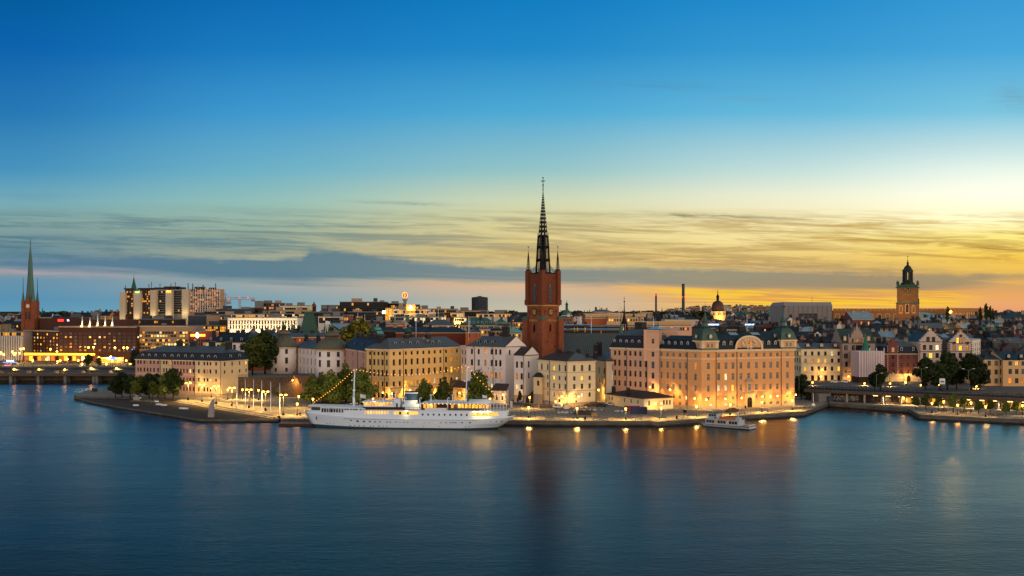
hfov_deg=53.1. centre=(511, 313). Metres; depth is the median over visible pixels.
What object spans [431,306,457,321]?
office building
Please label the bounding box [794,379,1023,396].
old town ground
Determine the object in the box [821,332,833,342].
town house
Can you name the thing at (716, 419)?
ferry
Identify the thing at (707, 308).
apartment block
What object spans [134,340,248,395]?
apartment building
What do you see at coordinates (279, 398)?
flagpole
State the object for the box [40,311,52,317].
town house
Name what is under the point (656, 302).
chimney stack
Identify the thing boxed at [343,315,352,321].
office building
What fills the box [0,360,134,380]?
bridge
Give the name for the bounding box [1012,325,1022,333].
town house
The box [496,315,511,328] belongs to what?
town house
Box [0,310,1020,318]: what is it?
trees
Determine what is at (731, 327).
town house
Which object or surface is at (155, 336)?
office building
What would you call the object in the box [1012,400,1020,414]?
tree
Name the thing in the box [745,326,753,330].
town house
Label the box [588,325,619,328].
town house
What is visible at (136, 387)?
tree
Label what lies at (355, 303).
office building
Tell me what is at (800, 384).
tree
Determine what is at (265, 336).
tree
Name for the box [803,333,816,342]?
town house
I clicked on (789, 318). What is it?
town house
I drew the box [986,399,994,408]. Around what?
tree
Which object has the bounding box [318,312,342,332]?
cube house
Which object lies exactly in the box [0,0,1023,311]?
sky
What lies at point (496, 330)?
town house
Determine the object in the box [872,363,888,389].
tree
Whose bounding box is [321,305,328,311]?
cube house
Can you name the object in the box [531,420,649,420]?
kerb
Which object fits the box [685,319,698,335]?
town house
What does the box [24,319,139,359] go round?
hotel
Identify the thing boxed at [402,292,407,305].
neon tower
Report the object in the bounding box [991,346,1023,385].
mansion
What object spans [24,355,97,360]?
shop front
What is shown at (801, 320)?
town house
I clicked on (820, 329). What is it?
town house
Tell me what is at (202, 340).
office building
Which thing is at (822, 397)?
kiosk
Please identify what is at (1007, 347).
town house
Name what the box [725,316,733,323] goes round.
town house
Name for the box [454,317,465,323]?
office building
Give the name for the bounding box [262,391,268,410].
double street lamp
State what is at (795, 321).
town house
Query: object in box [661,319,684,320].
town house
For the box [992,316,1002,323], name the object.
town house
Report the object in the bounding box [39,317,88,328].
brick block
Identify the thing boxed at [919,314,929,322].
town house
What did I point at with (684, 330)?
town house
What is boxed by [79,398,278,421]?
quay
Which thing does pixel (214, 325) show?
office building
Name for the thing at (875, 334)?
town house
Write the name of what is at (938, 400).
tree
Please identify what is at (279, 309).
office building
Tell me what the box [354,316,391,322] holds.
office building
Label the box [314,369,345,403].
tree
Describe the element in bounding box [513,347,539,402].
gabled house
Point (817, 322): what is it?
town house
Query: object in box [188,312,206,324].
office building
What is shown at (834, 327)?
town house
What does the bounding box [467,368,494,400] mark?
tree
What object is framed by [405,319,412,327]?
town house
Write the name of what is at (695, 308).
apartment block
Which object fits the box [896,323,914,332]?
town house
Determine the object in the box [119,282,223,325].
slab tower
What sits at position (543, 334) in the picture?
church
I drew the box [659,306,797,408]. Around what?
palace
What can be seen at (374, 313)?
office building
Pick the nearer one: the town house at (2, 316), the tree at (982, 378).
the tree at (982, 378)
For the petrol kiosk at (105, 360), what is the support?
on the bridge
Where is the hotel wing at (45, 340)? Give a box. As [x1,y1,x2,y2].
[23,327,58,352]
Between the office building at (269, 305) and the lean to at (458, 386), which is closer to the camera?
the lean to at (458, 386)
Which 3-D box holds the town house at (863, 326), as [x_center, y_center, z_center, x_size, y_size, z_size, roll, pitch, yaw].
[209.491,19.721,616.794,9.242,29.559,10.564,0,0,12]
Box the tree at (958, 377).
[949,362,964,388]
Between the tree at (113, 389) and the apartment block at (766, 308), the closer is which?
the tree at (113, 389)
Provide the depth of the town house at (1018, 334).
587.29 m
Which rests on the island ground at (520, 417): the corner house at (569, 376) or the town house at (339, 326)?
the corner house at (569, 376)
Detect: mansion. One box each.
[966,348,999,385]
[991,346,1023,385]
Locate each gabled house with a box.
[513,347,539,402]
[907,328,941,381]
[946,330,971,381]
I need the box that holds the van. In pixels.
[562,404,568,409]
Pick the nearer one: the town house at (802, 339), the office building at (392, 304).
the town house at (802, 339)
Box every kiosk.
[97,357,123,362]
[815,393,832,401]
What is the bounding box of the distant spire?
[131,278,136,288]
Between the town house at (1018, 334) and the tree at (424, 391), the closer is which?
the tree at (424, 391)
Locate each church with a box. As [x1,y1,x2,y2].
[522,177,627,358]
[561,301,571,323]
[710,291,725,320]
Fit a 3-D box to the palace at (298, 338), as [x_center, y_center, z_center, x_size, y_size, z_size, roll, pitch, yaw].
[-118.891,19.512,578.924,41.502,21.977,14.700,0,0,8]
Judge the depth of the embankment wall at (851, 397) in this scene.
437.84 m
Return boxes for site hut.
[625,405,639,410]
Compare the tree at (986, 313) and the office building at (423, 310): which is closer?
the tree at (986, 313)
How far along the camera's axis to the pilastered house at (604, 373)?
442.83 m
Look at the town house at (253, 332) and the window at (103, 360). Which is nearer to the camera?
the town house at (253, 332)
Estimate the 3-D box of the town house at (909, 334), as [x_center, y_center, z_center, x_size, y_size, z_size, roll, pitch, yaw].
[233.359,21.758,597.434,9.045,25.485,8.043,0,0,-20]
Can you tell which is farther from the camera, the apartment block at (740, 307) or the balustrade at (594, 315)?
the apartment block at (740, 307)
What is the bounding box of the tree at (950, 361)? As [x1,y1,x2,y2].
[940,350,961,389]
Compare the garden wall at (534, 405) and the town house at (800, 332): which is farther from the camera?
the town house at (800, 332)
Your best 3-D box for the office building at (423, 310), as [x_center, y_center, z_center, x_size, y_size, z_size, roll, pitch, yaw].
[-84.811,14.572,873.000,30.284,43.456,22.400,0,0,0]
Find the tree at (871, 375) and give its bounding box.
[868,372,878,389]
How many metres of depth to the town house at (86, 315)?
1101.70 m
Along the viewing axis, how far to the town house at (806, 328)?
618.50 m
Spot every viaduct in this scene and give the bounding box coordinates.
[0,366,134,372]
[0,372,134,381]
[804,385,1023,409]
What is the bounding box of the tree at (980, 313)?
[978,307,982,321]
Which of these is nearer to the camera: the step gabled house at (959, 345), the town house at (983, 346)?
the step gabled house at (959, 345)
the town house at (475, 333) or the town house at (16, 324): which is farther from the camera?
the town house at (16, 324)
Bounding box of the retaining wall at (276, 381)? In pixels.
[238,376,290,394]
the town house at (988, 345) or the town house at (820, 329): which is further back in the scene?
the town house at (820, 329)
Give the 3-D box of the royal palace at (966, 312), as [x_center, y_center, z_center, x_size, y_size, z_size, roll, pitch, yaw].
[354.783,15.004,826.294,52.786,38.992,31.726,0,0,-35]
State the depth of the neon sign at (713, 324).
680.00 m
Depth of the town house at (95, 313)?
1102.60 m
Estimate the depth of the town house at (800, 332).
596.82 m
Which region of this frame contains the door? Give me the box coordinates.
[747,397,751,406]
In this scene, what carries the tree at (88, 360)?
on the bridge
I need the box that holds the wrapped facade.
[851,348,883,382]
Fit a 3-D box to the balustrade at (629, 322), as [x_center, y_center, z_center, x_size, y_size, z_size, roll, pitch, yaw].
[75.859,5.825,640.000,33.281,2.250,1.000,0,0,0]
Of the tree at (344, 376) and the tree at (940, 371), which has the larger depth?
the tree at (940, 371)
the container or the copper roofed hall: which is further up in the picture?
the copper roofed hall
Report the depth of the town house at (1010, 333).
582.91 m
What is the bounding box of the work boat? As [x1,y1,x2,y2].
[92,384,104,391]
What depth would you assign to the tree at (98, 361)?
694.37 m
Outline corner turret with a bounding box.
[861,335,870,350]
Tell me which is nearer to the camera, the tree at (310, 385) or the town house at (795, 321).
the tree at (310, 385)
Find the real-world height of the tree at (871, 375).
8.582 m
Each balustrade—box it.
[585,314,607,316]
[607,321,658,324]
[608,314,645,316]
[659,321,691,324]
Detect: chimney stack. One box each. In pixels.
[655,294,656,310]
[681,284,684,310]
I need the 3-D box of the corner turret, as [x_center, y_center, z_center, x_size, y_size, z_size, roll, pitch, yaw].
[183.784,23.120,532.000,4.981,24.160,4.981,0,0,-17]
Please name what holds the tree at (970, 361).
on the old town ground at (962, 388)
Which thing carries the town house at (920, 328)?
on the old town ground at (962, 388)
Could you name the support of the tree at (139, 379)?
on the island ground at (520, 417)
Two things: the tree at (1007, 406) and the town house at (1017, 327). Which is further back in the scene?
the town house at (1017, 327)
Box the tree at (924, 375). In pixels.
[912,357,934,389]
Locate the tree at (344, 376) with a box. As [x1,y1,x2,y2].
[337,363,353,402]
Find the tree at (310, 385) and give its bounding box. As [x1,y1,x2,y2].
[300,373,320,403]
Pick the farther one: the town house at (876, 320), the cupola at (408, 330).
the town house at (876, 320)
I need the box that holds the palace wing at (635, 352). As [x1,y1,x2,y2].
[609,322,678,392]
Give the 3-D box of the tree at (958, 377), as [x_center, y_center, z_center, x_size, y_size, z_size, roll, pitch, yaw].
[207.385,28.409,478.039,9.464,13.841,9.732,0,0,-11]
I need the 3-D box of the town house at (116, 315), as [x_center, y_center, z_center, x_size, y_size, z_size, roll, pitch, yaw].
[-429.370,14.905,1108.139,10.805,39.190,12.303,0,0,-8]
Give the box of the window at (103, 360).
[101,359,115,361]
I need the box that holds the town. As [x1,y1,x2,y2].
[3,312,737,316]
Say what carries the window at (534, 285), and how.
in the church at (543, 334)
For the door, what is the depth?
412.37 m
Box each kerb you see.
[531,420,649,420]
[666,411,802,420]
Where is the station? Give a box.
[873,395,1023,409]
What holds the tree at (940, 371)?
on the old town ground at (962, 388)
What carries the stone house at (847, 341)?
on the old town ground at (962, 388)
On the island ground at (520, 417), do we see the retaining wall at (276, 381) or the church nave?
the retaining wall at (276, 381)
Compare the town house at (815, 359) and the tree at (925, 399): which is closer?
the tree at (925, 399)
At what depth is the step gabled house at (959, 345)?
530.00 m
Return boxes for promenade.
[803,397,1023,424]
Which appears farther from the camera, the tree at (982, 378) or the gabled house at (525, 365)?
the tree at (982, 378)
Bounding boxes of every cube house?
[279,302,311,309]
[314,308,345,327]
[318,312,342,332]
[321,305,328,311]
[329,305,336,311]
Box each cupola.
[312,302,315,311]
[370,325,375,337]
[404,327,411,336]
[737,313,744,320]
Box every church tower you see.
[21,239,39,330]
[895,256,919,320]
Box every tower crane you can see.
[210,293,230,305]
[224,297,254,308]
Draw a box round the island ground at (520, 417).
[74,388,828,426]
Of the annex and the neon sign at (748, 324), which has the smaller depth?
the annex
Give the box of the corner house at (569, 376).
[537,347,596,406]
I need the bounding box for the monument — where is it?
[130,394,155,402]
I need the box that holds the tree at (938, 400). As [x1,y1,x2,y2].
[933,394,942,410]
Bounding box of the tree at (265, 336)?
[255,330,279,373]
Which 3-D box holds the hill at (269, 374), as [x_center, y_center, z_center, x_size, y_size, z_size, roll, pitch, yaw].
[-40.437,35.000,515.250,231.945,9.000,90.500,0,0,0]
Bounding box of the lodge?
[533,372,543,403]
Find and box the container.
[630,407,646,413]
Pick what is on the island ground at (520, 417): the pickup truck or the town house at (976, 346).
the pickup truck
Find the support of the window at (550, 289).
in the church at (543, 334)
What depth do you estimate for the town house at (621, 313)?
862.00 m
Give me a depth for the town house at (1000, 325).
634.97 m
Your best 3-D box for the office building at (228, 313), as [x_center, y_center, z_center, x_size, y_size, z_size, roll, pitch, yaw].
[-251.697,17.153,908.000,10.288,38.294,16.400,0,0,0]
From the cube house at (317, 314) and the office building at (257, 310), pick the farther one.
the office building at (257, 310)
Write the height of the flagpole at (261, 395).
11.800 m
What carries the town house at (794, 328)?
on the old town ground at (962, 388)
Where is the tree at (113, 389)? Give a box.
[107,378,117,396]
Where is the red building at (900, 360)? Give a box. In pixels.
[877,336,917,381]
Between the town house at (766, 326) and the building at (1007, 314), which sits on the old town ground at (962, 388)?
the building at (1007, 314)
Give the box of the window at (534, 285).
[533,283,536,302]
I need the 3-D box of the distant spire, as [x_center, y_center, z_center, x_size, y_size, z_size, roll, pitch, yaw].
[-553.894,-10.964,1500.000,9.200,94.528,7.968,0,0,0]
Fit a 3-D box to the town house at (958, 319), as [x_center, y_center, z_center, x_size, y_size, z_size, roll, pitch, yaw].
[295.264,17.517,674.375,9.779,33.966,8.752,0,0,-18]
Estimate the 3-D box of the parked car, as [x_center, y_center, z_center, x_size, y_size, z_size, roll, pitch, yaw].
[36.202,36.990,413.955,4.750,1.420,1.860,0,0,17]
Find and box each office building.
[0,329,32,352]
[136,323,202,350]
[139,316,185,324]
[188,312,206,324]
[188,328,218,345]
[203,308,226,314]
[203,321,227,335]
[206,313,219,324]
[216,306,253,313]
[219,317,227,324]
[220,311,233,318]
[227,314,302,332]
[231,311,263,316]
[250,307,263,313]
[255,301,265,307]
[259,311,280,316]
[264,300,284,312]
[268,307,312,313]
[281,310,301,316]
[340,298,388,314]
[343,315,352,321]
[347,309,384,319]
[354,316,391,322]
[380,300,403,307]
[385,308,394,319]
[390,314,427,322]
[393,305,430,315]
[395,303,421,308]
[428,313,445,320]
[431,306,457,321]
[451,312,464,322]
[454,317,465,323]
[458,307,488,318]
[476,311,510,321]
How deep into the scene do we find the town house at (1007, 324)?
659.14 m
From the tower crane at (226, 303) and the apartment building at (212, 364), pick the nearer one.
the apartment building at (212, 364)
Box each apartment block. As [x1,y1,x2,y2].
[674,307,690,312]
[689,306,699,311]
[701,306,710,310]
[724,305,731,312]
[734,304,746,311]
[747,305,763,312]
[764,305,769,311]
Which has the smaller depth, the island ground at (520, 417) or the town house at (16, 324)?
the island ground at (520, 417)
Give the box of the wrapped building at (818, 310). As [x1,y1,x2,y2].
[770,302,831,326]
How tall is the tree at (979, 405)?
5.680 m
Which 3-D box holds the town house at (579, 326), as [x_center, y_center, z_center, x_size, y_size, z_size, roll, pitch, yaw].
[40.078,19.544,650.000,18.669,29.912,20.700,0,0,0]
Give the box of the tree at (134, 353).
[129,349,138,365]
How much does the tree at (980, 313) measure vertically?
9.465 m
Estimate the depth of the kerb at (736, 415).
381.96 m
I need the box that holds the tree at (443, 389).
[433,377,453,399]
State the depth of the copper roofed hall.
616.57 m
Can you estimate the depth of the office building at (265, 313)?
904.87 m
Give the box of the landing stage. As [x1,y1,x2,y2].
[278,420,313,426]
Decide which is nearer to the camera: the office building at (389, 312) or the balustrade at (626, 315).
the balustrade at (626, 315)
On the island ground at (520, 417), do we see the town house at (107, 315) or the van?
the van
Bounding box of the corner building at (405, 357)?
[365,333,460,399]
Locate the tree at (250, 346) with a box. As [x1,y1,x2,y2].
[239,336,269,374]
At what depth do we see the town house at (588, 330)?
600.00 m
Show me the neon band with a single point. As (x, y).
(195, 335)
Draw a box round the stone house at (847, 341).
[831,324,875,380]
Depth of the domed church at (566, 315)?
796.71 m
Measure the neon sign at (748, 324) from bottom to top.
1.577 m
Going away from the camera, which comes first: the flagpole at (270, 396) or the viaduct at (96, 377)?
the flagpole at (270, 396)
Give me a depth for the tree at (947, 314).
639.53 m
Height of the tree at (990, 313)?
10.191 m
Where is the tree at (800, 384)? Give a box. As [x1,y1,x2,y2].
[794,374,810,398]
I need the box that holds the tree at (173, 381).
[162,368,184,398]
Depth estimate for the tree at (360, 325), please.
635.95 m
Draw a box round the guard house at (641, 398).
[604,386,674,409]
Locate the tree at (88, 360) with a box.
[83,354,92,365]
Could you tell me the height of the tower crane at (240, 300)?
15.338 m
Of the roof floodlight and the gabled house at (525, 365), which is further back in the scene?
the roof floodlight
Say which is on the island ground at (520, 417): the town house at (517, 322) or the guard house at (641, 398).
the guard house at (641, 398)
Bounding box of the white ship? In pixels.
[305,369,514,429]
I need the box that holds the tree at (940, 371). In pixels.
[929,361,950,389]
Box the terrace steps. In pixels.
[173,400,279,418]
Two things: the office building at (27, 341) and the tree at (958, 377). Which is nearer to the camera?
the tree at (958, 377)
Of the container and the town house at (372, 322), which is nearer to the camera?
the container
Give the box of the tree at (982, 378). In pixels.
[974,362,990,389]
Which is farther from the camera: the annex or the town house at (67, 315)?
the town house at (67, 315)
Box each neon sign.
[708,323,718,325]
[744,323,753,325]
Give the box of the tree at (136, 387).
[129,380,141,393]
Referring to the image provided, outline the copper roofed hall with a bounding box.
[287,311,329,332]
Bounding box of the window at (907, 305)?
[905,304,908,312]
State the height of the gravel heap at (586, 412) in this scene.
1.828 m
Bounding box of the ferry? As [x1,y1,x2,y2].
[699,409,755,429]
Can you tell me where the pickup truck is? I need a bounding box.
[553,404,562,408]
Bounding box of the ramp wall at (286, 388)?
[275,381,292,396]
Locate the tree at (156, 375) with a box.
[149,373,159,397]
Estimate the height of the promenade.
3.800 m
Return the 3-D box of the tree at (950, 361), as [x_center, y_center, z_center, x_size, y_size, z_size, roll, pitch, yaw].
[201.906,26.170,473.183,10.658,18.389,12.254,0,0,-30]
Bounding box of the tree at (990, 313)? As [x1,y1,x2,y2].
[988,306,992,321]
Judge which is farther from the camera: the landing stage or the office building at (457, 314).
the office building at (457, 314)
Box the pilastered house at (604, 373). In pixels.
[593,341,614,401]
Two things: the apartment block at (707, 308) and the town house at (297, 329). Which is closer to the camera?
the town house at (297, 329)
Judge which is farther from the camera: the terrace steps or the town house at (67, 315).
the town house at (67, 315)
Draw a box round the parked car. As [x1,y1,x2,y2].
[595,403,606,406]
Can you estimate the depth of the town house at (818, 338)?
574.09 m
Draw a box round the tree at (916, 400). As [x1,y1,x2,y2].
[912,395,919,405]
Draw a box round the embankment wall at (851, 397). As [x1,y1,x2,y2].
[806,392,872,402]
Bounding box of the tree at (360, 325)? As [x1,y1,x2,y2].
[338,317,375,343]
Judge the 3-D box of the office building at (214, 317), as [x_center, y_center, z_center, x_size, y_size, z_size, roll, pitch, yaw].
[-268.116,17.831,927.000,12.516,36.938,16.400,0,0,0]
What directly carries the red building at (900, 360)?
on the old town ground at (962, 388)
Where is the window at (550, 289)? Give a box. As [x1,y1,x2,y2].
[548,282,552,302]
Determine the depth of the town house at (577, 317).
996.19 m
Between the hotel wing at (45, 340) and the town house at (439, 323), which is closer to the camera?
the town house at (439, 323)
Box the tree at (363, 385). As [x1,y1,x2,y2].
[344,367,378,403]
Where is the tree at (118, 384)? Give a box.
[112,371,128,397]
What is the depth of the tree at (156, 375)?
455.32 m
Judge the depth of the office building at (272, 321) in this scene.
787.33 m
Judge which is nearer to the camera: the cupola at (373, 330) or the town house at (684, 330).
the cupola at (373, 330)
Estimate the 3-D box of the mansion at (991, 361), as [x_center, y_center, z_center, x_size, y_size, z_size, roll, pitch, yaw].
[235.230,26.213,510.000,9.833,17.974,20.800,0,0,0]
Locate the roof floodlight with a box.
[406,304,415,310]
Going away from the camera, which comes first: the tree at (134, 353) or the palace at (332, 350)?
the palace at (332, 350)
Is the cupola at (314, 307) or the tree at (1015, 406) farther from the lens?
the cupola at (314, 307)
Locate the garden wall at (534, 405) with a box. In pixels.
[509,402,553,407]
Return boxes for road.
[170,397,310,407]
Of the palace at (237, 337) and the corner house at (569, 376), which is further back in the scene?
the palace at (237, 337)
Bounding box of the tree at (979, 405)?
[974,399,983,413]
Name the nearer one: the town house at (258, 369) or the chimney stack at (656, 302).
the town house at (258, 369)
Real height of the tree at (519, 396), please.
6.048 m
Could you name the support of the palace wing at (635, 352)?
on the island ground at (520, 417)
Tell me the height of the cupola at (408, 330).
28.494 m
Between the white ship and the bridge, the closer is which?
the white ship
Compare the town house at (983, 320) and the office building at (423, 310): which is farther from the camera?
the office building at (423, 310)
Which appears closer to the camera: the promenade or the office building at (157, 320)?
the promenade
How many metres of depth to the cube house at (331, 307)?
980.00 m
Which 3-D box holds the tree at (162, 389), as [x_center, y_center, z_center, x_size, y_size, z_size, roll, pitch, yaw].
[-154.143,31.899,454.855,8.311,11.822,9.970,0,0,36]
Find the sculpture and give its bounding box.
[208,400,214,416]
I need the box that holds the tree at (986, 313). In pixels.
[984,303,989,321]
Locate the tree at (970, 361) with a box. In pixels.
[958,353,986,389]
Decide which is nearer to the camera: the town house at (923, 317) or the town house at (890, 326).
the town house at (890, 326)
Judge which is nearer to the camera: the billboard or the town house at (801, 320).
the billboard
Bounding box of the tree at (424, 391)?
[415,378,434,402]
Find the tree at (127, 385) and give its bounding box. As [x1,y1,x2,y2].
[121,374,135,397]
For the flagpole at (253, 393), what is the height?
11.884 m
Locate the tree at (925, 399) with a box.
[921,394,929,409]
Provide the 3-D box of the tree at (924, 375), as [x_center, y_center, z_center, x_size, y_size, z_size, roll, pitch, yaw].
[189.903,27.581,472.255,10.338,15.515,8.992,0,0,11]
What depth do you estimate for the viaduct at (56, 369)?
607.74 m
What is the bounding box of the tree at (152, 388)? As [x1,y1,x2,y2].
[147,381,157,399]
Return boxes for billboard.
[939,378,944,384]
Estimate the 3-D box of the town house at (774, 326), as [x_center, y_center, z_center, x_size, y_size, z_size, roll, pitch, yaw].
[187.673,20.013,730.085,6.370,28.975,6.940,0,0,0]
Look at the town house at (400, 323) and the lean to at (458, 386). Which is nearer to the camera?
the lean to at (458, 386)
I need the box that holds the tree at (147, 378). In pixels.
[141,373,154,397]
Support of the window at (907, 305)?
in the church tower at (907, 304)
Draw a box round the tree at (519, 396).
[516,391,522,402]
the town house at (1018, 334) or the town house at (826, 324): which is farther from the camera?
the town house at (826, 324)
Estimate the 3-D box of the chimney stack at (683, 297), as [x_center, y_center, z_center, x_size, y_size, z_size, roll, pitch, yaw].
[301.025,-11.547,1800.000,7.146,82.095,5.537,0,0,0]
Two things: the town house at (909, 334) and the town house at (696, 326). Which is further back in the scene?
the town house at (696, 326)
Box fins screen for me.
[0,336,22,359]
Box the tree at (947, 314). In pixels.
[944,306,949,322]
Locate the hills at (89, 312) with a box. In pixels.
[3,312,1016,313]
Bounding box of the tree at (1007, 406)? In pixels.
[1001,401,1011,411]
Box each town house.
[0,313,6,321]
[0,318,14,330]
[11,317,20,330]
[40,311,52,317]
[62,311,72,316]
[70,312,80,317]
[81,311,92,318]
[90,309,101,318]
[100,310,113,318]
[111,310,118,318]
[250,362,270,370]
[251,329,267,335]
[290,325,300,332]
[332,320,349,331]
[333,320,350,330]
[366,319,375,326]
[369,323,402,338]
[375,319,385,326]
[385,320,406,328]
[395,323,465,368]
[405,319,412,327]
[412,319,422,326]
[423,316,455,326]
[459,316,496,330]
[465,324,480,344]
[479,324,490,336]
[490,323,501,335]
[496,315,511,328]
[509,312,517,327]
[510,325,521,339]
[513,314,522,329]
[564,321,590,328]
[564,325,619,332]
[573,311,581,323]
[583,317,606,324]
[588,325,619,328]
[591,307,611,313]
[604,324,657,330]
[605,312,622,316]
[607,317,643,320]
[638,312,651,317]
[658,325,691,335]
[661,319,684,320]
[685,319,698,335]
[691,321,701,335]
[716,321,738,330]
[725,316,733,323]
[736,318,768,324]
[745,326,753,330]
[759,320,771,330]
[770,322,777,330]
[785,314,791,324]
[788,324,800,331]
[791,319,799,325]
[794,328,809,339]
[794,339,839,380]
[796,316,804,325]
[796,335,804,342]
[798,324,812,332]
[803,319,813,327]
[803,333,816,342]
[811,319,820,327]
[812,324,826,333]
[813,328,820,335]
[815,334,821,342]
[821,321,830,327]
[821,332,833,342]
[822,324,836,331]
[831,320,841,328]
[841,323,852,328]
[842,309,874,325]
[854,322,865,328]
[864,328,880,341]
[866,322,884,331]
[872,317,882,324]
[874,315,885,323]
[875,337,880,350]
[878,328,895,339]
[883,320,893,327]
[884,324,897,332]
[894,327,907,339]
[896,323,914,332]
[902,321,944,333]
[907,329,916,335]
[910,316,920,322]
[915,324,927,332]
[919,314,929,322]
[929,314,941,321]
[929,319,941,323]
[936,329,949,352]
[937,314,951,322]
[937,328,948,333]
[939,319,956,333]
[952,315,968,325]
[955,319,969,332]
[963,329,972,337]
[967,320,979,329]
[968,323,978,334]
[969,315,980,324]
[970,338,980,354]
[973,330,983,344]
[980,333,1023,348]
[980,341,987,353]
[981,317,991,324]
[981,324,996,330]
[983,327,1001,337]
[986,338,1000,350]
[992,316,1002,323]
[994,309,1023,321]
[994,323,1002,330]
[1000,339,1018,350]
[1003,326,1013,330]
[1004,329,1013,337]
[1005,320,1014,327]
[1010,319,1022,329]
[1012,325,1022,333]
[1014,330,1021,337]
[1015,317,1023,324]
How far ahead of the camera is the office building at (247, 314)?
800.57 m
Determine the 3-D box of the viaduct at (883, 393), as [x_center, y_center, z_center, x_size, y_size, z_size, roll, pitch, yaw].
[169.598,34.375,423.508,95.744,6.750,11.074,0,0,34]
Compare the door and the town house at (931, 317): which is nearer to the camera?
the door
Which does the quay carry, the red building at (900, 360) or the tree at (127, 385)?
the tree at (127, 385)
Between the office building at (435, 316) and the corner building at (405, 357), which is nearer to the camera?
the corner building at (405, 357)
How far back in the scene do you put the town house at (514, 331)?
640.00 m
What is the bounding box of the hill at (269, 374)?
[248,369,460,394]
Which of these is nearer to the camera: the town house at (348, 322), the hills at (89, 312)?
the town house at (348, 322)
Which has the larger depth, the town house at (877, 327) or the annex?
the town house at (877, 327)
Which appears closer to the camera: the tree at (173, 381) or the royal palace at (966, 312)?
the tree at (173, 381)
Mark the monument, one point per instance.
(136, 398)
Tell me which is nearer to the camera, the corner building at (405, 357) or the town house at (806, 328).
the corner building at (405, 357)
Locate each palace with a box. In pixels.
[205,329,254,353]
[270,329,340,344]
[271,322,376,377]
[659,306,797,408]
[832,308,895,322]
[919,308,949,312]
[922,308,984,318]
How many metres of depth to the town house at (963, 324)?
657.40 m
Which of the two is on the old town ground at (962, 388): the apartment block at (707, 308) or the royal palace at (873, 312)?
the royal palace at (873, 312)
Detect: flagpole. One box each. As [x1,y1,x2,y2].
[253,379,253,408]
[261,380,261,410]
[270,381,270,411]
[279,383,279,413]
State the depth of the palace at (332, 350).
494.39 m
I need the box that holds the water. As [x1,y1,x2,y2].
[0,381,1023,575]
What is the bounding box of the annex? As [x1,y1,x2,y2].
[291,373,314,397]
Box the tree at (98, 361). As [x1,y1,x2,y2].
[96,357,101,365]
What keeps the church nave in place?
on the old town ground at (962, 388)
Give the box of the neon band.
[190,334,204,336]
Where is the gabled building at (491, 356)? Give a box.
[460,325,526,399]
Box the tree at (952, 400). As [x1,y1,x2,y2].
[947,393,958,412]
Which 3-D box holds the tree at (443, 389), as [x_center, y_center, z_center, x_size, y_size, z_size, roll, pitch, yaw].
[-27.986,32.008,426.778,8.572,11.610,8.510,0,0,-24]
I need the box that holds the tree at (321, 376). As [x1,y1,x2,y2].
[315,372,328,401]
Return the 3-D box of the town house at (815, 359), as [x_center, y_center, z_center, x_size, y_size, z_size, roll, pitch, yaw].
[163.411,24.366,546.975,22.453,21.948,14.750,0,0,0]
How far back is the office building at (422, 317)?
830.00 m
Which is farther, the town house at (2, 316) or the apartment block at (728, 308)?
the apartment block at (728, 308)
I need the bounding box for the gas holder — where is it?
[472,296,487,309]
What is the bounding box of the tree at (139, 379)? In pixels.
[135,375,143,396]
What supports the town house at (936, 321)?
on the old town ground at (962, 388)
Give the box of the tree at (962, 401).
[957,396,968,407]
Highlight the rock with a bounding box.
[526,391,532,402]
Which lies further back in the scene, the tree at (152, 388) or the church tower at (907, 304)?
the church tower at (907, 304)
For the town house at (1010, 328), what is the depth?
630.16 m
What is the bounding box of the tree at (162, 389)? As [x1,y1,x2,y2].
[156,373,171,398]
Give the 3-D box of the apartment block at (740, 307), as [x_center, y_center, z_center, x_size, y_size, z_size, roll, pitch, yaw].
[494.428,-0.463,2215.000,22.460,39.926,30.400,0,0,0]
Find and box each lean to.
[452,381,469,399]
[491,383,508,402]
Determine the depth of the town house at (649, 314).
1200.00 m
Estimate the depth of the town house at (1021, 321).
693.96 m
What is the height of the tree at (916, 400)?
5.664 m
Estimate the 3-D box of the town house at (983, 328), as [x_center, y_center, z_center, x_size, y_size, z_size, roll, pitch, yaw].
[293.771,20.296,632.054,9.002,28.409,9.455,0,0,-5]
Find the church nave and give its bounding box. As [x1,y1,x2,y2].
[919,313,968,319]

